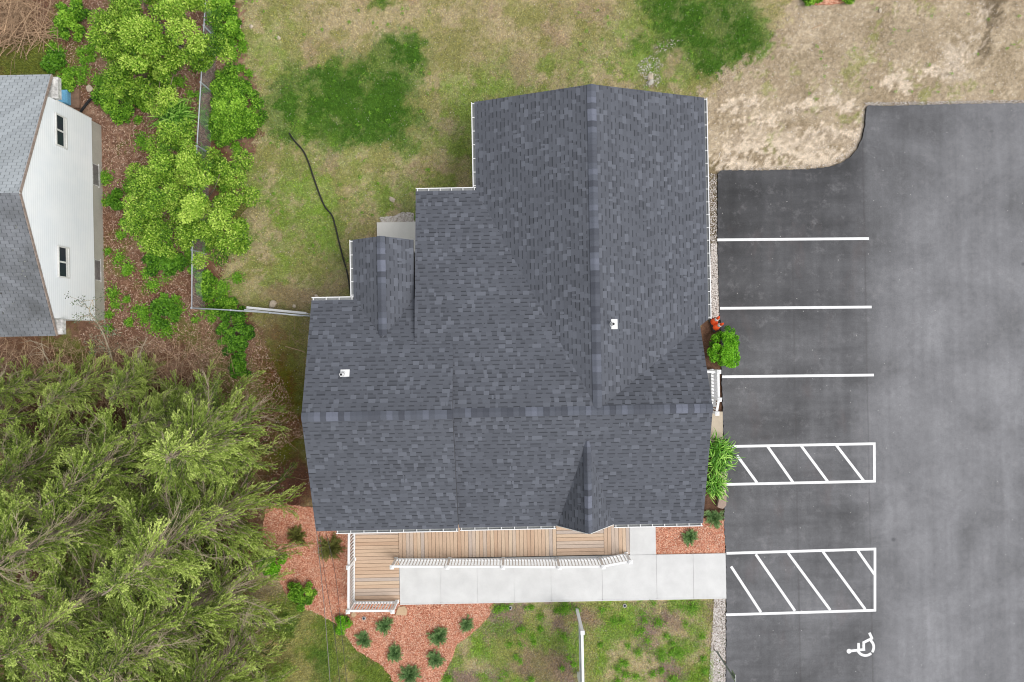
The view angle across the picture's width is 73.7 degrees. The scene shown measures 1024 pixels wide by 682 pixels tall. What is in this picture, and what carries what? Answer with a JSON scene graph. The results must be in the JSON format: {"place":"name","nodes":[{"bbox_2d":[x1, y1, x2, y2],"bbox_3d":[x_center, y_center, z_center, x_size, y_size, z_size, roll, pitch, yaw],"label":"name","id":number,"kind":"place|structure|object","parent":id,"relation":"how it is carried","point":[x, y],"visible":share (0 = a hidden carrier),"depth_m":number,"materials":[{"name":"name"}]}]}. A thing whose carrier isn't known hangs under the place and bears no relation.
{"place":"outdoors","nodes":[
{"label":"outdoors","id":0,"kind":"place"},
{"bbox_2d":[0,0,64,74],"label":"grass","id":1,"kind":"structure","parent":0,"point":[27,56],"depth_m":27.40,"materials":[{"name":"green plant"}]},
{"bbox_2d":[212,0,791,342],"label":"grass","id":2,"kind":"structure","parent":0,"point":[452,105],"depth_m":27.40,"materials":[{"name":"green plant"}]},
{"bbox_2d":[0,0,1023,681],"bbox_3d":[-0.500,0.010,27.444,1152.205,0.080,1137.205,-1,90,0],"label":"ground","id":3,"kind":"structure","parent":0,"point":[870,58],"depth_m":27.43,"materials":[{"name":"soil"}]},
{"bbox_2d":[0,357,59,469],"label":"conifer tree","id":4,"kind":"object","parent":3,"relation":"on","point":[6,417],"visible":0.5,"depth_m":25.87,"materials":[{"name":"green plant"}]},
{"bbox_2d":[0,348,66,409],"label":"conifer tree","id":5,"kind":"object","parent":3,"relation":"on","point":[22,392],"visible":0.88,"depth_m":25.87,"materials":[{"name":"green plant"}]},
{"bbox_2d":[0,0,71,74],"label":"brush pile","id":6,"kind":"object","parent":3,"relation":"on","point":[10,16],"visible":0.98,"depth_m":27.07,"materials":[{"name":"brown wood"}]},
{"bbox_2d":[0,74,104,336],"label":"neighbour house","id":7,"kind":"structure","parent":3,"relation":"on","point":[51,230],"depth_m":24.24,"materials":[{"name":"grey"}]},
{"bbox_2d":[54,112,67,149],"bbox_3d":[-16.404,-7.637,24.845,0.068,0.650,1.160,-1,90,0],"label":"window","id":8,"kind":"structure","parent":7,"relation":"in","point":[61,137],"depth_m":24.84,"materials":[{"name":"white glass"}]},
{"bbox_2d":[57,245,69,278],"bbox_3d":[-16.312,-2.867,24.845,0.068,0.650,1.140,-1,90,0],"label":"window","id":9,"kind":"structure","parent":7,"relation":"in","point":[63,253],"depth_m":24.84,"materials":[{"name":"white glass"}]},
{"bbox_2d":[92,161,99,187],"bbox_3d":[-16.444,-6.561,26.970,0.031,0.460,0.950,-1,90,0],"label":"basement window","id":10,"kind":"structure","parent":7,"relation":"in","point":[95,168],"depth_m":27.00,"materials":[{"name":"white paint"}]},
{"bbox_2d":[94,258,101,281],"bbox_3d":[-16.372,-2.796,26.970,0.031,0.460,0.920,-1,90,0],"label":"basement window","id":11,"kind":"structure","parent":7,"relation":"in","point":[97,263],"depth_m":26.96,"materials":[{"name":"white paint"}]},
{"bbox_2d":[39,49,66,73],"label":"bush","id":12,"kind":"object","parent":3,"relation":"on","point":[52,61],"visible":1,"depth_m":27.12,"materials":[{"name":"green plant"}]},
{"bbox_2d":[0,543,113,674],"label":"conifer tree","id":13,"kind":"object","parent":3,"relation":"on","point":[5,607],"visible":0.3,"depth_m":24.45,"materials":[{"name":"green plant"}]},
{"bbox_2d":[0,381,118,511],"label":"conifer tree","id":14,"kind":"object","parent":3,"relation":"on","point":[49,449],"visible":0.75,"depth_m":24.18,"materials":[{"name":"green plant"}]},
{"bbox_2d":[0,448,119,584],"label":"conifer tree","id":15,"kind":"object","parent":3,"relation":"on","point":[31,521],"visible":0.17,"depth_m":23.74,"materials":[{"name":"green plant"}]},
{"bbox_2d":[0,613,123,681],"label":"conifer tree","id":16,"kind":"object","parent":3,"relation":"on","point":[22,673],"visible":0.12,"depth_m":24.92,"materials":[{"name":"green plant"}]},
{"bbox_2d":[56,72,77,92],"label":"bush","id":17,"kind":"object","parent":3,"relation":"on","point":[68,83],"visible":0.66,"depth_m":27.11,"materials":[{"name":"green plant"}]},
{"bbox_2d":[53,0,90,41],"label":"bush","id":18,"kind":"object","parent":3,"relation":"on","point":[74,15],"visible":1,"depth_m":26.90,"materials":[{"name":"green plant"}]},
{"bbox_2d":[68,89,80,108],"bbox_3d":[-17.703,-9.702,27.360,0.814,0.120,0.773,-1,90,0],"label":"weathered board","id":19,"kind":"object","parent":3,"relation":"on","point":[75,99],"visible":0.5,"depth_m":27.30,"materials":[{"name":"brown wood"}]},
{"bbox_2d":[58,90,70,104],"bbox_3d":[-17.921,-9.677,27.190,0.600,0.420,0.560,-1,90,0],"label":"storage bin","id":20,"kind":"object","parent":19,"relation":"on","point":[66,97],"visible":0.43,"depth_m":27.03,"materials":[{"name":"blue paint"}]},
{"bbox_2d":[36,341,119,416],"bbox_3d":[-16.363,1.567,25.620,2.203,3.705,3.043,17,90,0],"label":"conifer tree","id":21,"kind":"object","parent":3,"relation":"on","point":[84,390],"visible":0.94,"depth_m":25.41,"materials":[{"name":"green plant"}]},
{"bbox_2d":[64,289,121,368],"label":"sapling","id":22,"kind":"object","parent":3,"relation":"on","point":[102,333],"visible":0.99,"depth_m":24.57,"materials":[{"name":"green plant"}]},
{"bbox_2d":[39,358,177,521],"bbox_3d":[-13.996,3.630,24.164,4.006,6.737,5.533,17,90,0],"label":"conifer tree","id":23,"kind":"object","parent":3,"relation":"on","point":[109,447],"visible":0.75,"depth_m":23.32,"materials":[{"name":"green plant"}]},
{"bbox_2d":[0,507,218,681],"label":"conifer tree","id":24,"kind":"object","parent":3,"relation":"on","point":[52,604],"visible":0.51,"depth_m":21.08,"materials":[{"name":"green plant"}]},
{"bbox_2d":[0,422,227,621],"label":"conifer tree","id":25,"kind":"object","parent":3,"relation":"on","point":[83,523],"visible":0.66,"depth_m":21.21,"materials":[{"name":"green plant"}]},
{"bbox_2d":[105,188,123,210],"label":"bush","id":26,"kind":"object","parent":3,"relation":"on","point":[113,202],"visible":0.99,"depth_m":27.13,"materials":[{"name":"green plant"}]},
{"bbox_2d":[90,81,139,125],"bbox_3d":[-15.651,-9.686,27.050,2.010,0.806,1.738,43,90,0],"label":"bush","id":27,"kind":"object","parent":3,"relation":"on","point":[117,115],"visible":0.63,"depth_m":26.95,"materials":[{"name":"green plant"}]},
{"bbox_2d":[5,560,225,681],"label":"conifer tree","id":28,"kind":"object","parent":3,"relation":"on","point":[70,672],"visible":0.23,"depth_m":22.21,"materials":[{"name":"green plant"}]},
{"bbox_2d":[0,328,262,680],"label":"twig thicket","id":29,"kind":"object","parent":3,"relation":"on","point":[48,343],"visible":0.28,"depth_m":26.61,"materials":[{"name":"brown wood"}]},
{"bbox_2d":[103,348,169,407],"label":"conifer tree","id":30,"kind":"object","parent":3,"relation":"on","point":[122,383],"visible":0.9,"depth_m":25.50,"materials":[{"name":"green plant"}]},
{"bbox_2d":[102,51,175,103],"bbox_3d":[-14.040,-10.132,26.214,2.475,2.575,2.346,-1,90,0],"label":"bush","id":31,"kind":"object","parent":3,"relation":"on","point":[153,74],"visible":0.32,"depth_m":25.55,"materials":[{"name":"green plant"}]},
{"bbox_2d":[0,348,283,681],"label":"leaf litter","id":32,"kind":"object","parent":3,"relation":"on","point":[147,456],"visible":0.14,"depth_m":27.39,"materials":[{"name":"plant"}]},
{"bbox_2d":[42,0,257,340],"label":"ground cover","id":33,"kind":"object","parent":3,"relation":"on","point":[220,290],"visible":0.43,"depth_m":27.32,"materials":[{"name":"green plant"}]},
{"bbox_2d":[85,0,235,117],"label":"broadleaf tree","id":34,"kind":"object","parent":3,"relation":"on","point":[121,41],"visible":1,"depth_m":24.01,"materials":[{"name":"green plant"}]},
{"bbox_2d":[89,551,239,681],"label":"conifer tree","id":35,"kind":"object","parent":3,"relation":"on","point":[125,677],"visible":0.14,"depth_m":23.40,"materials":[{"name":"green plant"}]},
{"bbox_2d":[141,245,188,276],"bbox_3d":[-13.807,-3.215,27.109,1.939,0.701,1.369,-1,90,0],"label":"bush","id":36,"kind":"object","parent":3,"relation":"on","point":[169,266],"visible":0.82,"depth_m":26.98,"materials":[{"name":"green plant"}]},
{"bbox_2d":[149,292,181,328],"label":"bush","id":37,"kind":"object","parent":3,"relation":"on","point":[172,311],"visible":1,"depth_m":27.11,"materials":[{"name":"green plant"}]},
{"bbox_2d":[110,433,235,557],"bbox_3d":[-12.408,5.166,24.487,3.605,6.063,4.980,12,90,0],"label":"conifer tree","id":38,"kind":"object","parent":3,"relation":"on","point":[143,505],"visible":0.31,"depth_m":23.15,"materials":[{"name":"green plant"}]},
{"bbox_2d":[127,358,223,440],"bbox_3d":[-12.495,2.313,25.458,3.320,4.042,2.404,-38,90,0],"label":"conifer tree","id":39,"kind":"object","parent":3,"relation":"on","point":[179,391],"visible":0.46,"depth_m":24.94,"materials":[{"name":"green plant"}]},
{"bbox_2d":[54,0,302,460],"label":"leaf litter","id":40,"kind":"object","parent":3,"relation":"on","point":[185,273],"visible":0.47,"depth_m":27.39,"materials":[{"name":"plant"}]},
{"bbox_2d":[146,89,200,140],"bbox_3d":[-13.302,-8.787,27.116,2.262,0.508,2.175,32,90,0],"label":"strap leaved plant","id":41,"kind":"object","parent":40,"relation":"on","point":[175,113],"visible":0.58,"depth_m":27.00,"materials":[{"name":"green plant"}]},
{"bbox_2d":[143,384,221,447],"bbox_3d":[-12.681,2.761,25.458,3.320,4.042,2.404,21,90,0],"label":"conifer tree","id":42,"kind":"object","parent":3,"relation":"on","point":[166,421],"visible":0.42,"depth_m":24.47,"materials":[{"name":"green plant"}]},
{"bbox_2d":[65,524,314,681],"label":"conifer tree","id":43,"kind":"object","parent":3,"relation":"on","point":[191,610],"visible":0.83,"depth_m":21.76,"materials":[{"name":"green plant"}]},
{"bbox_2d":[121,116,260,269],"bbox_3d":[-11.807,-5.393,25.335,5.025,4.335,5.574,-1,90,0],"label":"broadleaf tree","id":44,"kind":"object","parent":3,"relation":"on","point":[186,210],"visible":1,"depth_m":24.34,"materials":[{"name":"green plant"}]},
{"bbox_2d":[86,433,304,610],"bbox_3d":[-10.603,6.361,22.702,5.391,9.605,5.604,34,90,0],"label":"conifer tree","id":45,"kind":"object","parent":3,"relation":"on","point":[158,544],"visible":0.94,"depth_m":22.38,"materials":[{"name":"green plant"}]},
{"bbox_2d":[93,24,308,490],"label":"fallen sticks","id":46,"kind":"object","parent":3,"relation":"on","point":[218,275],"visible":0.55,"depth_m":27.34,"materials":[{"name":"brown wood"}]},
{"bbox_2d":[194,269,214,302],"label":"bush","id":47,"kind":"object","parent":3,"relation":"on","point":[206,290],"visible":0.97,"depth_m":27.08,"materials":[{"name":"green plant"}]},
{"bbox_2d":[136,369,291,507],"bbox_3d":[-10.938,3.638,23.418,5.470,8.448,5.365,-1,90,0],"label":"conifer tree","id":48,"kind":"object","parent":3,"relation":"on","point":[219,452],"visible":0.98,"depth_m":22.59,"materials":[{"name":"green plant"}]},
{"bbox_2d":[205,0,235,22],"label":"bush","id":49,"kind":"object","parent":3,"relation":"on","point":[223,6],"visible":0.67,"depth_m":26.69,"materials":[{"name":"green plant"}]},
{"bbox_2d":[208,295,245,318],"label":"bush","id":50,"kind":"object","parent":3,"relation":"on","point":[228,303],"visible":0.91,"depth_m":27.05,"materials":[{"name":"green plant"}]},
{"bbox_2d":[158,581,295,681],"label":"conifer tree","id":51,"kind":"object","parent":3,"relation":"on","point":[219,670],"visible":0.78,"depth_m":23.67,"materials":[{"name":"green plant"}]},
{"bbox_2d":[210,5,244,46],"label":"bush","id":52,"kind":"object","parent":3,"relation":"on","point":[231,25],"visible":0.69,"depth_m":26.88,"materials":[{"name":"green plant"}]},
{"bbox_2d":[215,305,255,355],"bbox_3d":[-10.999,-0.455,27.123,1.627,0.637,2.151,-1,90,0],"label":"bush","id":53,"kind":"object","parent":3,"relation":"on","point":[235,342],"visible":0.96,"depth_m":27.02,"materials":[{"name":"green plant"}]},
{"bbox_2d":[206,61,268,147],"bbox_3d":[-10.896,-9.395,26.949,2.470,0.939,3.466,-1,90,0],"label":"bush","id":54,"kind":"object","parent":3,"relation":"on","point":[242,121],"visible":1,"depth_m":26.82,"materials":[{"name":"green plant"}]},
{"bbox_2d":[228,351,251,378],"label":"bush","id":55,"kind":"object","parent":3,"relation":"on","point":[239,367],"visible":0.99,"depth_m":27.10,"materials":[{"name":"green plant"}]},
{"bbox_2d":[190,3,309,316],"bbox_3d":[-10.111,-7.516,26.790,4.693,1.320,13.305,-1,90,0],"label":"chain link fence","id":56,"kind":"object","parent":3,"relation":"on","point":[197,146],"visible":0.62,"depth_m":26.34,"materials":[{"name":"metal"}]},
{"bbox_2d":[244,306,309,316],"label":"white boards","id":57,"kind":"object","parent":56,"relation":"attached to","point":[267,309],"visible":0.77,"depth_m":26.67,"materials":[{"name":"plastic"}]},
{"bbox_2d":[214,658,298,681],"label":"conifer tree","id":58,"kind":"object","parent":3,"relation":"on","point":[257,674],"visible":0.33,"depth_m":25.86,"materials":[{"name":"green plant"}]},
{"bbox_2d":[244,321,310,504],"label":"grass","id":59,"kind":"structure","parent":3,"relation":"on","point":[293,396],"depth_m":27.41,"materials":[{"name":"green plant"}]},
{"bbox_2d":[227,580,391,681],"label":"grass","id":60,"kind":"structure","parent":3,"relation":"on","point":[376,676],"depth_m":27.40,"materials":[{"name":"green plant"}]},
{"bbox_2d":[289,133,349,291],"bbox_3d":[-7.497,-5.185,27.350,0.491,0.062,6.917,-21,90,0],"label":"drain hose","id":61,"kind":"object","parent":3,"relation":"on","point":[300,147],"visible":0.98,"depth_m":27.32,"materials":[{"name":"black rubber"}]},
{"bbox_2d":[377,222,414,251],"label":"patio slab","id":62,"kind":"structure","parent":3,"relation":"on","point":[404,230],"depth_m":27.32,"materials":[{"name":"concrete"}]},
{"bbox_2d":[380,212,414,221],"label":"gravel","id":63,"kind":"structure","parent":3,"relation":"on","point":[404,215],"depth_m":27.39,"materials":[{"name":"grey gravel"}]},
{"bbox_2d":[355,525,629,601],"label":"wooden deck","id":64,"kind":"structure","parent":3,"relation":"on","point":[377,578],"depth_m":27.30,"materials":[{"name":"brown wood"}]},
{"bbox_2d":[346,534,398,613],"bbox_3d":[-5.486,8.834,26.800,1.874,1.200,3.344,-1,90,0],"label":"railing","id":65,"kind":"object","parent":64,"relation":"on","point":[349,565],"visible":0.88,"depth_m":26.70,"materials":[{"name":"white plastic"}]},
{"bbox_2d":[390,552,632,569],"bbox_3d":[-0.032,8.676,26.800,9.342,1.200,0.336,-1,90,0],"label":"railing","id":66,"kind":"object","parent":64,"relation":"on","point":[503,566],"visible":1,"depth_m":26.68,"materials":[{"name":"white plastic"}]},
{"bbox_2d":[261,503,725,681],"bbox_3d":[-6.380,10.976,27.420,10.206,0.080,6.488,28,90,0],"label":"mulch bed","id":67,"kind":"object","parent":3,"relation":"on","point":[327,575],"visible":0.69,"depth_m":27.38,"materials":[{"name":"red wood"}]},
{"bbox_2d":[256,553,287,576],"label":"bush","id":68,"kind":"object","parent":67,"relation":"on","point":[274,568],"visible":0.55,"depth_m":26.96,"materials":[{"name":"green plant"}]},
{"bbox_2d":[286,525,306,544],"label":"juniper","id":69,"kind":"object","parent":67,"relation":"on","point":[296,535],"visible":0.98,"depth_m":27.23,"materials":[{"name":"green plant"}]},
{"bbox_2d":[287,581,317,611],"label":"bush","id":70,"kind":"object","parent":67,"relation":"on","point":[295,593],"visible":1,"depth_m":27.04,"materials":[{"name":"green plant"}]},
{"bbox_2d":[318,532,346,560],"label":"juniper","id":71,"kind":"object","parent":67,"relation":"on","point":[334,546],"visible":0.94,"depth_m":27.23,"materials":[{"name":"green plant"}]},
{"bbox_2d":[334,615,352,635],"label":"bush","id":72,"kind":"object","parent":67,"relation":"on","point":[345,620],"visible":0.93,"depth_m":27.11,"materials":[{"name":"green plant"}]},
{"bbox_2d":[353,630,372,648],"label":"juniper","id":73,"kind":"object","parent":67,"relation":"on","point":[362,637],"visible":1,"depth_m":27.25,"materials":[{"name":"green plant"}]},
{"bbox_2d":[376,617,393,635],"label":"juniper","id":74,"kind":"object","parent":67,"relation":"on","point":[383,626],"visible":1,"depth_m":27.23,"materials":[{"name":"green plant"}]},
{"bbox_2d":[387,643,402,662],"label":"juniper","id":75,"kind":"object","parent":67,"relation":"on","point":[394,654],"visible":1,"depth_m":27.23,"materials":[{"name":"green plant"}]},
{"bbox_2d":[397,664,422,681],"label":"juniper","id":76,"kind":"object","parent":67,"relation":"on","point":[410,674],"visible":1,"depth_m":27.23,"materials":[{"name":"green plant"}]},
{"bbox_2d":[426,649,446,668],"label":"juniper","id":77,"kind":"object","parent":67,"relation":"on","point":[434,661],"visible":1,"depth_m":27.23,"materials":[{"name":"green plant"}]},
{"bbox_2d":[426,626,447,647],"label":"juniper","id":78,"kind":"object","parent":67,"relation":"on","point":[437,637],"visible":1,"depth_m":27.22,"materials":[{"name":"green plant"}]},
{"bbox_2d":[458,614,473,633],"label":"juniper","id":79,"kind":"object","parent":67,"relation":"on","point":[466,625],"visible":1,"depth_m":27.25,"materials":[{"name":"green plant"}]},
{"bbox_2d":[301,84,712,533],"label":"house","id":80,"kind":"structure","parent":3,"relation":"on","point":[513,341],"depth_m":23.61,"materials":[{"name":"grey"}]},
{"bbox_2d":[399,527,725,604],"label":"walkway","id":81,"kind":"structure","parent":3,"relation":"on","point":[649,573],"depth_m":27.32,"materials":[{"name":"concrete"}]},
{"bbox_2d":[575,608,584,681],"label":"yard sign","id":82,"kind":"object","parent":3,"relation":"on","point":[580,675],"visible":1,"depth_m":25.76,"materials":[{"name":"white plastic"}]},
{"bbox_2d":[221,0,1022,679],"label":"scattered pebbles","id":83,"kind":"object","parent":3,"relation":"on","point":[711,130],"visible":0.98,"depth_m":27.39,"materials":[{"name":"stone"}]},
{"bbox_2d":[258,7,1020,266],"bbox_3d":[5.101,-8.314,27.318,30.815,0.165,10.630,-1,90,0],"label":"ground cover","id":84,"kind":"object","parent":3,"relation":"on","point":[369,113],"visible":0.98,"depth_m":27.33,"materials":[{"name":"green plant"}]},
{"bbox_2d":[656,517,724,553],"bbox_3d":[7.102,7.863,27.415,2.857,0.090,1.532,-1,90,0],"label":"mulch bed","id":85,"kind":"object","parent":3,"relation":"on","point":[707,537],"visible":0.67,"depth_m":27.37,"materials":[{"name":"red wood"}]},
{"bbox_2d":[683,528,698,547],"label":"juniper","id":86,"kind":"object","parent":85,"relation":"on","point":[690,536],"visible":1,"depth_m":27.23,"materials":[{"name":"green plant"}]},
{"bbox_2d":[704,510,724,528],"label":"juniper","id":87,"kind":"object","parent":85,"relation":"on","point":[715,517],"visible":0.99,"depth_m":27.22,"materials":[{"name":"green plant"}]},
{"bbox_2d":[707,369,716,406],"bbox_3d":[7.338,1.902,27.275,1.700,0.350,1.502,-1,90,0],"label":"side stoop","id":88,"kind":"object","parent":3,"relation":"on","point":[709,379],"visible":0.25,"depth_m":27.10,"materials":[{"name":"grey concrete"}]},
{"bbox_2d":[707,369,721,415],"bbox_3d":[7.298,1.998,26.715,1.424,1.330,1.772,-1,90,0],"label":"railing","id":89,"kind":"object","parent":88,"relation":"on","point":[717,398],"visible":0.62,"depth_m":26.28,"materials":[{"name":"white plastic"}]},
{"bbox_2d":[707,325,740,367],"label":"bush","id":90,"kind":"object","parent":3,"relation":"on","point":[727,350],"visible":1,"depth_m":26.82,"materials":[{"name":"green plant"}]},
{"bbox_2d":[717,103,1023,681],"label":"parking lot","id":91,"kind":"structure","parent":3,"relation":"on","point":[927,200],"depth_m":27.36,"materials":[{"name":"grey asphalt"}]},
{"bbox_2d":[717,237,868,240],"bbox_3d":[11.266,-4.079,27.351,6.079,0.001,0.105,0,90,0],"label":"stall line","id":92,"kind":"object","parent":91,"relation":"on","point":[785,239],"visible":1,"depth_m":27.35,"materials":[{"name":"white paint"}]},
{"bbox_2d":[720,306,871,309],"bbox_3d":[11.371,-1.336,27.351,6.079,0.001,0.105,0,90,0],"label":"stall line","id":93,"kind":"object","parent":91,"relation":"on","point":[800,307],"visible":1,"depth_m":27.35,"materials":[{"name":"white paint"}]},
{"bbox_2d":[722,374,873,377],"bbox_3d":[11.459,1.397,27.351,6.079,0.001,0.105,-1,90,0],"label":"stall line","id":94,"kind":"object","parent":91,"relation":"on","point":[804,375],"visible":1,"depth_m":27.35,"materials":[{"name":"white paint"}]},
{"bbox_2d":[726,548,875,615],"bbox_3d":[11.585,9.651,27.349,6.068,0.004,2.627,-1,90,0],"label":"hatched aisle","id":95,"kind":"object","parent":91,"relation":"on","point":[823,551],"visible":1,"depth_m":27.35,"materials":[{"name":"white paint"}]},
{"bbox_2d":[726,442,875,485],"bbox_3d":[11.581,4.930,27.349,6.005,0.004,1.623,-1,90,0],"label":"hatched aisle","id":96,"kind":"object","parent":91,"relation":"on","point":[826,481],"visible":0.94,"depth_m":27.35,"materials":[{"name":"white paint"}]},
{"bbox_2d":[847,632,874,656],"bbox_3d":[14.091,12.326,27.349,1.243,0.004,0.756,-38,90,0],"label":"wheelchair symbol","id":97,"kind":"object","parent":91,"relation":"on","point":[858,650],"visible":1,"depth_m":27.35,"materials":[{"name":"white paint"}]},
{"bbox_2d":[725,100,1023,169],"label":"edge crumbs","id":98,"kind":"object","parent":3,"relation":"on","point":[935,102],"visible":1,"depth_m":27.39,"materials":[{"name":"asphalt"}]},
{"bbox_2d":[439,600,714,681],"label":"grass","id":99,"kind":"structure","parent":0,"point":[572,646],"depth_m":27.40,"materials":[{"name":"green plant"}]},
{"bbox_2d":[638,39,682,87],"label":"gravel","id":100,"kind":"structure","parent":0,"point":[658,82],"depth_m":27.39,"materials":[{"name":"grey gravel"}]},
{"bbox_2d":[708,173,719,319],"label":"gravel","id":101,"kind":"structure","parent":0,"point":[715,287],"depth_m":27.39,"materials":[{"name":"grey gravel"}]},
{"bbox_2d":[709,599,725,681],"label":"gravel","id":102,"kind":"structure","parent":0,"point":[717,612],"depth_m":27.39,"materials":[{"name":"grey gravel"}]},
{"bbox_2d":[710,411,725,493],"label":"path","id":103,"kind":"structure","parent":0,"point":[717,423],"depth_m":27.34,"materials":[{"name":"concrete"}]},
{"bbox_2d":[705,470,731,504],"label":"strap leaved plant","id":104,"kind":"object","parent":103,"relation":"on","point":[714,484],"visible":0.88,"depth_m":27.05,"materials":[{"name":"green plant"}]},
{"bbox_2d":[707,454,737,482],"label":"strap leaved plant","id":105,"kind":"object","parent":103,"relation":"on","point":[723,470],"visible":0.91,"depth_m":27.01,"materials":[{"name":"green plant"}]},
{"bbox_2d":[708,428,744,471],"bbox_3d":[8.258,4.389,27.115,1.818,0.509,1.766,40,90,0],"label":"strap leaved plant","id":106,"kind":"object","parent":103,"relation":"on","point":[724,448],"visible":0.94,"depth_m":27.00,"materials":[{"name":"green plant"}]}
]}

